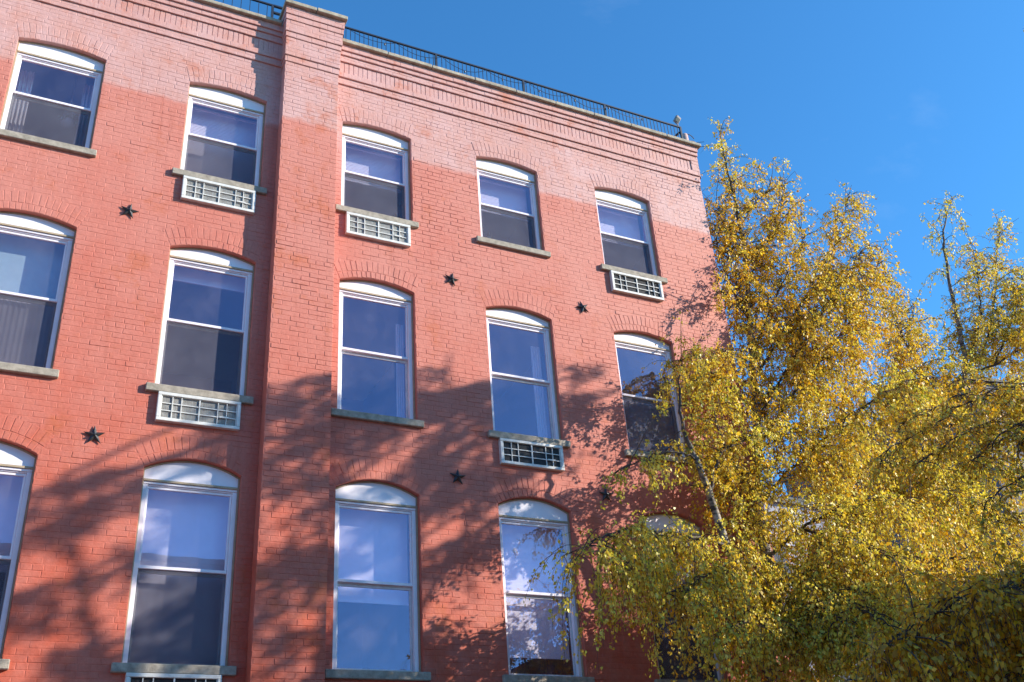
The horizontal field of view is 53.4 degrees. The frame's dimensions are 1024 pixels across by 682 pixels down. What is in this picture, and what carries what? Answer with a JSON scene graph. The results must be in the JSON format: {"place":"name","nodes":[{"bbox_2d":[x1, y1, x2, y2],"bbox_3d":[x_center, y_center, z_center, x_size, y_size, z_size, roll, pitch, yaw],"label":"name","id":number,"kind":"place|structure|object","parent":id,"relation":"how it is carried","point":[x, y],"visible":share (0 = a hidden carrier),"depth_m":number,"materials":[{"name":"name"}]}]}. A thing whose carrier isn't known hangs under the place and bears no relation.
{"place":"outdoors","nodes":[
{"label":"outdoors","id":0,"kind":"place"},
{"bbox_2d":[215,0,1023,495],"label":"sky","id":1,"kind":"structure","parent":0,"point":[904,103],"materials":[{"name":"blue"}]},
{"label":"ground","id":2,"kind":"structure","parent":0,"visible":0},
{"bbox_2d":[0,0,796,681],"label":"brick building","id":3,"kind":"structure","parent":2,"relation":"on","point":[320,516],"depth_m":13.69,"materials":[{"name":"brick"}]},
{"bbox_2d":[0,441,36,669],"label":"window","id":4,"kind":"structure","parent":3,"relation":"in","point":[17,464],"depth_m":11.06,"materials":[{"name":"glass"}]},
{"bbox_2d":[0,211,75,378],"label":"window","id":5,"kind":"structure","parent":3,"relation":"in","point":[35,251],"depth_m":12.32,"materials":[{"name":"glass"}]},
{"bbox_2d":[0,41,104,157],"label":"window","id":6,"kind":"structure","parent":3,"relation":"in","point":[20,84],"depth_m":13.68,"materials":[{"name":"white paint"}]},
{"bbox_2d":[58,77,76,130],"bbox_3d":[-6.162,-3.311,14.247,0.283,0.973,0.220,10,-32,-24],"label":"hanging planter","id":7,"kind":"object","parent":3,"relation":"hanging from","point":[67,123],"visible":0.94,"depth_m":14.02,"materials":[{"name":"white wicker"}]},
{"bbox_2d":[83,426,103,443],"bbox_3d":[-4.738,1.057,11.553,0.232,0.221,0.090,6,-31,-26],"label":"star anchor plate","id":8,"kind":"object","parent":3,"relation":"attached to","point":[94,434],"visible":1,"depth_m":11.53,"materials":[{"name":"metal"}]},
{"bbox_2d":[121,204,138,217],"bbox_3d":[-4.924,-1.686,13.111,0.232,0.221,0.090,17,-35,-20],"label":"star anchor plate","id":9,"kind":"object","parent":3,"relation":"attached to","point":[129,210],"visible":1,"depth_m":13.08,"materials":[{"name":"metal"}]},
{"bbox_2d":[125,673,221,681],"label":"air conditioner","id":10,"kind":"object","parent":3,"relation":"attached to","point":[130,677],"visible":1,"depth_m":10.67,"materials":[{"name":"metal"}]},
{"bbox_2d":[110,461,239,675],"bbox_3d":[-3.703,2.515,11.446,1.275,2.455,0.365,10,-32,-24],"label":"window","id":11,"kind":"structure","parent":3,"relation":"in","point":[179,609],"depth_m":11.52,"materials":[{"name":"glass"}]},
{"bbox_2d":[155,391,240,430],"bbox_3d":[-3.760,0.850,12.229,0.975,0.372,0.082,10,-32,-24],"label":"air conditioner","id":12,"kind":"object","parent":3,"relation":"attached to","point":[193,419],"visible":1,"depth_m":12.21,"materials":[{"name":"metal"}]},
{"bbox_2d":[145,248,254,405],"bbox_3d":[-3.912,-0.207,12.978,1.275,2.216,0.365,10,-32,-24],"label":"window","id":13,"kind":"structure","parent":3,"relation":"in","point":[203,267],"depth_m":13.21,"materials":[{"name":"white paint"}]},
{"bbox_2d":[180,175,255,214],"bbox_3d":[-3.977,-1.972,13.818,0.975,0.372,0.082,10,-32,-24],"label":"air conditioner","id":14,"kind":"object","parent":3,"relation":"attached to","point":[228,194],"visible":1,"depth_m":13.80,"materials":[{"name":"metal"}]},
{"bbox_2d":[172,85,266,195],"bbox_3d":[-4.125,-2.828,14.480,1.275,1.783,0.415,10,-32,-24],"label":"window","id":15,"kind":"structure","parent":3,"relation":"in","point":[218,99],"depth_m":14.63,"materials":[{"name":"white paint"}]},
{"bbox_2d":[214,0,282,17],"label":"roof railing","id":16,"kind":"object","parent":3,"relation":"on","point":[273,6],"visible":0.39,"depth_m":16.07,"materials":[{"name":"black metal"}]},
{"bbox_2d":[335,124,418,228],"bbox_3d":[-2.097,-2.462,15.408,1.275,1.783,0.415,10,-32,-24],"label":"window","id":17,"kind":"structure","parent":3,"relation":"in","point":[357,135],"depth_m":15.63,"materials":[{"name":"white paint"}]},
{"bbox_2d":[331,280,423,428],"bbox_3d":[-1.894,0.171,13.924,1.275,2.216,0.411,10,-32,-24],"label":"window","id":18,"kind":"structure","parent":3,"relation":"in","point":[369,291],"depth_m":14.04,"materials":[{"name":"white paint"}]},
{"bbox_2d":[345,211,410,247],"bbox_3d":[-1.940,-1.604,14.750,0.975,0.372,0.082,10,-32,-24],"label":"air conditioner","id":19,"kind":"object","parent":3,"relation":"attached to","point":[376,229],"visible":1,"depth_m":14.73,"materials":[{"name":"metal"}]},
{"bbox_2d":[325,481,430,681],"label":"window","id":20,"kind":"structure","parent":3,"relation":"in","point":[371,558],"depth_m":12.64,"materials":[{"name":"glass"}]},
{"bbox_2d":[445,273,457,285],"bbox_3d":[-0.882,-0.917,14.937,0.232,0.221,0.090,21,-36,-17],"label":"star anchor plate","id":21,"kind":"object","parent":3,"relation":"attached to","point":[451,278],"visible":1,"depth_m":14.91,"materials":[{"name":"metal"}]},
{"bbox_2d":[450,469,465,484],"bbox_3d":[-0.713,1.776,13.400,0.232,0.221,0.090,13,-34,-23],"label":"star anchor plate","id":22,"kind":"object","parent":3,"relation":"attached to","point":[457,476],"visible":1,"depth_m":13.37,"materials":[{"name":"metal"}]},
{"bbox_2d":[343,26,683,138],"bbox_3d":[0.139,-4.252,17.998,6.670,0.573,0.465,10,-32,-24],"label":"roof railing","id":23,"kind":"object","parent":3,"relation":"on","point":[435,55],"visible":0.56,"depth_m":17.88,"materials":[{"name":"black metal"}]},
{"bbox_2d":[349,29,642,120],"bbox_3d":[-0.113,-4.525,17.683,5.654,0.216,0.030,10,-32,-24],"label":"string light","id":24,"kind":"object","parent":23,"relation":"hanging from","point":[494,75],"visible":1,"depth_m":17.61,"materials":[{"name":"black metal"}]},
{"bbox_2d":[673,115,680,125],"bbox_3d":[3.180,-4.102,19.537,0.149,0.638,0.262,-17,-32,21],"label":"floodlight","id":25,"kind":"object","parent":23,"relation":"attached to","point":[677,119],"visible":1,"depth_m":19.67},
{"bbox_2d":[476,159,550,257],"bbox_3d":[-0.104,-2.102,16.320,1.275,1.783,0.415,10,-32,-24],"label":"window","id":26,"kind":"structure","parent":3,"relation":"in","point":[496,170],"depth_m":16.54,"materials":[{"name":"white paint"}]},
{"bbox_2d":[486,308,570,448],"bbox_3d":[0.095,0.536,14.844,1.275,2.216,0.431,10,-32,-24],"label":"window","id":27,"kind":"structure","parent":3,"relation":"in","point":[504,317],"depth_m":15.02,"materials":[{"name":"white paint"}]},
{"bbox_2d":[498,438,564,471],"bbox_3d":[0.270,1.578,14.073,0.975,0.372,0.082,10,-32,-24],"label":"air conditioner","id":28,"kind":"object","parent":3,"relation":"attached to","point":[528,454],"visible":1,"depth_m":14.05,"materials":[{"name":"metal"}]},
{"bbox_2d":[498,499,594,681],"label":"window","id":29,"kind":"structure","parent":3,"relation":"in","point":[529,528],"depth_m":13.43,"materials":[{"name":"glass"}]},
{"bbox_2d":[576,301,587,312],"bbox_3d":[1.097,-0.533,15.827,0.232,0.221,0.090,-10,-23,-34],"label":"star anchor plate","id":30,"kind":"object","parent":3,"relation":"attached to","point":[582,307],"visible":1,"depth_m":15.80,"materials":[{"name":"metal"}]},
{"bbox_2d":[600,487,611,500],"bbox_3d":[1.324,2.153,14.327,0.232,0.221,0.090,10,-32,-24],"label":"star anchor plate","id":31,"kind":"object","parent":3,"relation":"attached to","point":[606,495],"visible":0.96,"depth_m":14.30,"materials":[{"name":"metal"}]},
{"bbox_2d":[595,189,667,283],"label":"window","id":32,"kind":"structure","parent":3,"relation":"in","point":[604,198],"depth_m":17.47,"materials":[{"name":"white paint"}]},
{"bbox_2d":[609,270,663,301],"bbox_3d":[2.026,-0.887,16.564,0.975,0.372,0.082,10,-32,-24],"label":"air conditioner","id":33,"kind":"object","parent":3,"relation":"attached to","point":[636,286],"visible":1,"depth_m":16.54,"materials":[{"name":"metal"}]},
{"bbox_2d":[614,332,691,464],"bbox_3d":[2.095,0.863,15.698,1.275,2.216,0.305,10,-32,-24],"label":"window","id":34,"kind":"structure","parent":3,"relation":"in","point":[638,410],"depth_m":15.69,"materials":[{"name":"glass"}]},
{"bbox_2d":[641,514,734,681],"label":"window","id":35,"kind":"structure","parent":3,"relation":"in","point":[656,520],"depth_m":14.02,"materials":[{"name":"white paint"}]},
{"bbox_2d":[523,116,987,681],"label":"birch tree","id":36,"kind":"object","parent":2,"relation":"on","point":[821,620],"visible":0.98,"depth_m":14.47,"materials":[{"name":"yellow plant"}]},
{"bbox_2d":[763,494,884,681],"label":"pale building","id":37,"kind":"structure","parent":2,"relation":"on","point":[773,509],"depth_m":37.53,"materials":[{"name":"concrete"}]},
{"bbox_2d":[774,544,790,587],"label":"window","id":38,"kind":"structure","parent":37,"relation":"in","point":[775,557],"depth_m":36.31,"materials":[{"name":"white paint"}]},
{"bbox_2d":[774,190,1023,679],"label":"birch tree","id":39,"kind":"object","parent":2,"relation":"on","point":[957,506],"visible":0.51,"depth_m":19.66,"materials":[{"name":"yellow plant"}]},
{"bbox_2d":[781,373,1023,663],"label":"tree","id":40,"kind":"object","parent":2,"relation":"on","point":[995,480],"depth_m":43.16,"materials":[{"name":"plant"}]},
{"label":"roof ventilator","id":41,"kind":"object","parent":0,"visible":0},
{"bbox_2d":[683,133,693,139],"bbox_3d":[3.444,-3.554,19.561,0.283,1.067,0.132,10,-32,-24],"label":"vent pipe","id":42,"kind":"object","parent":41,"relation":"attached to","point":[685,135],"visible":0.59,"depth_m":19.69,"materials":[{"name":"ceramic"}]}
]}

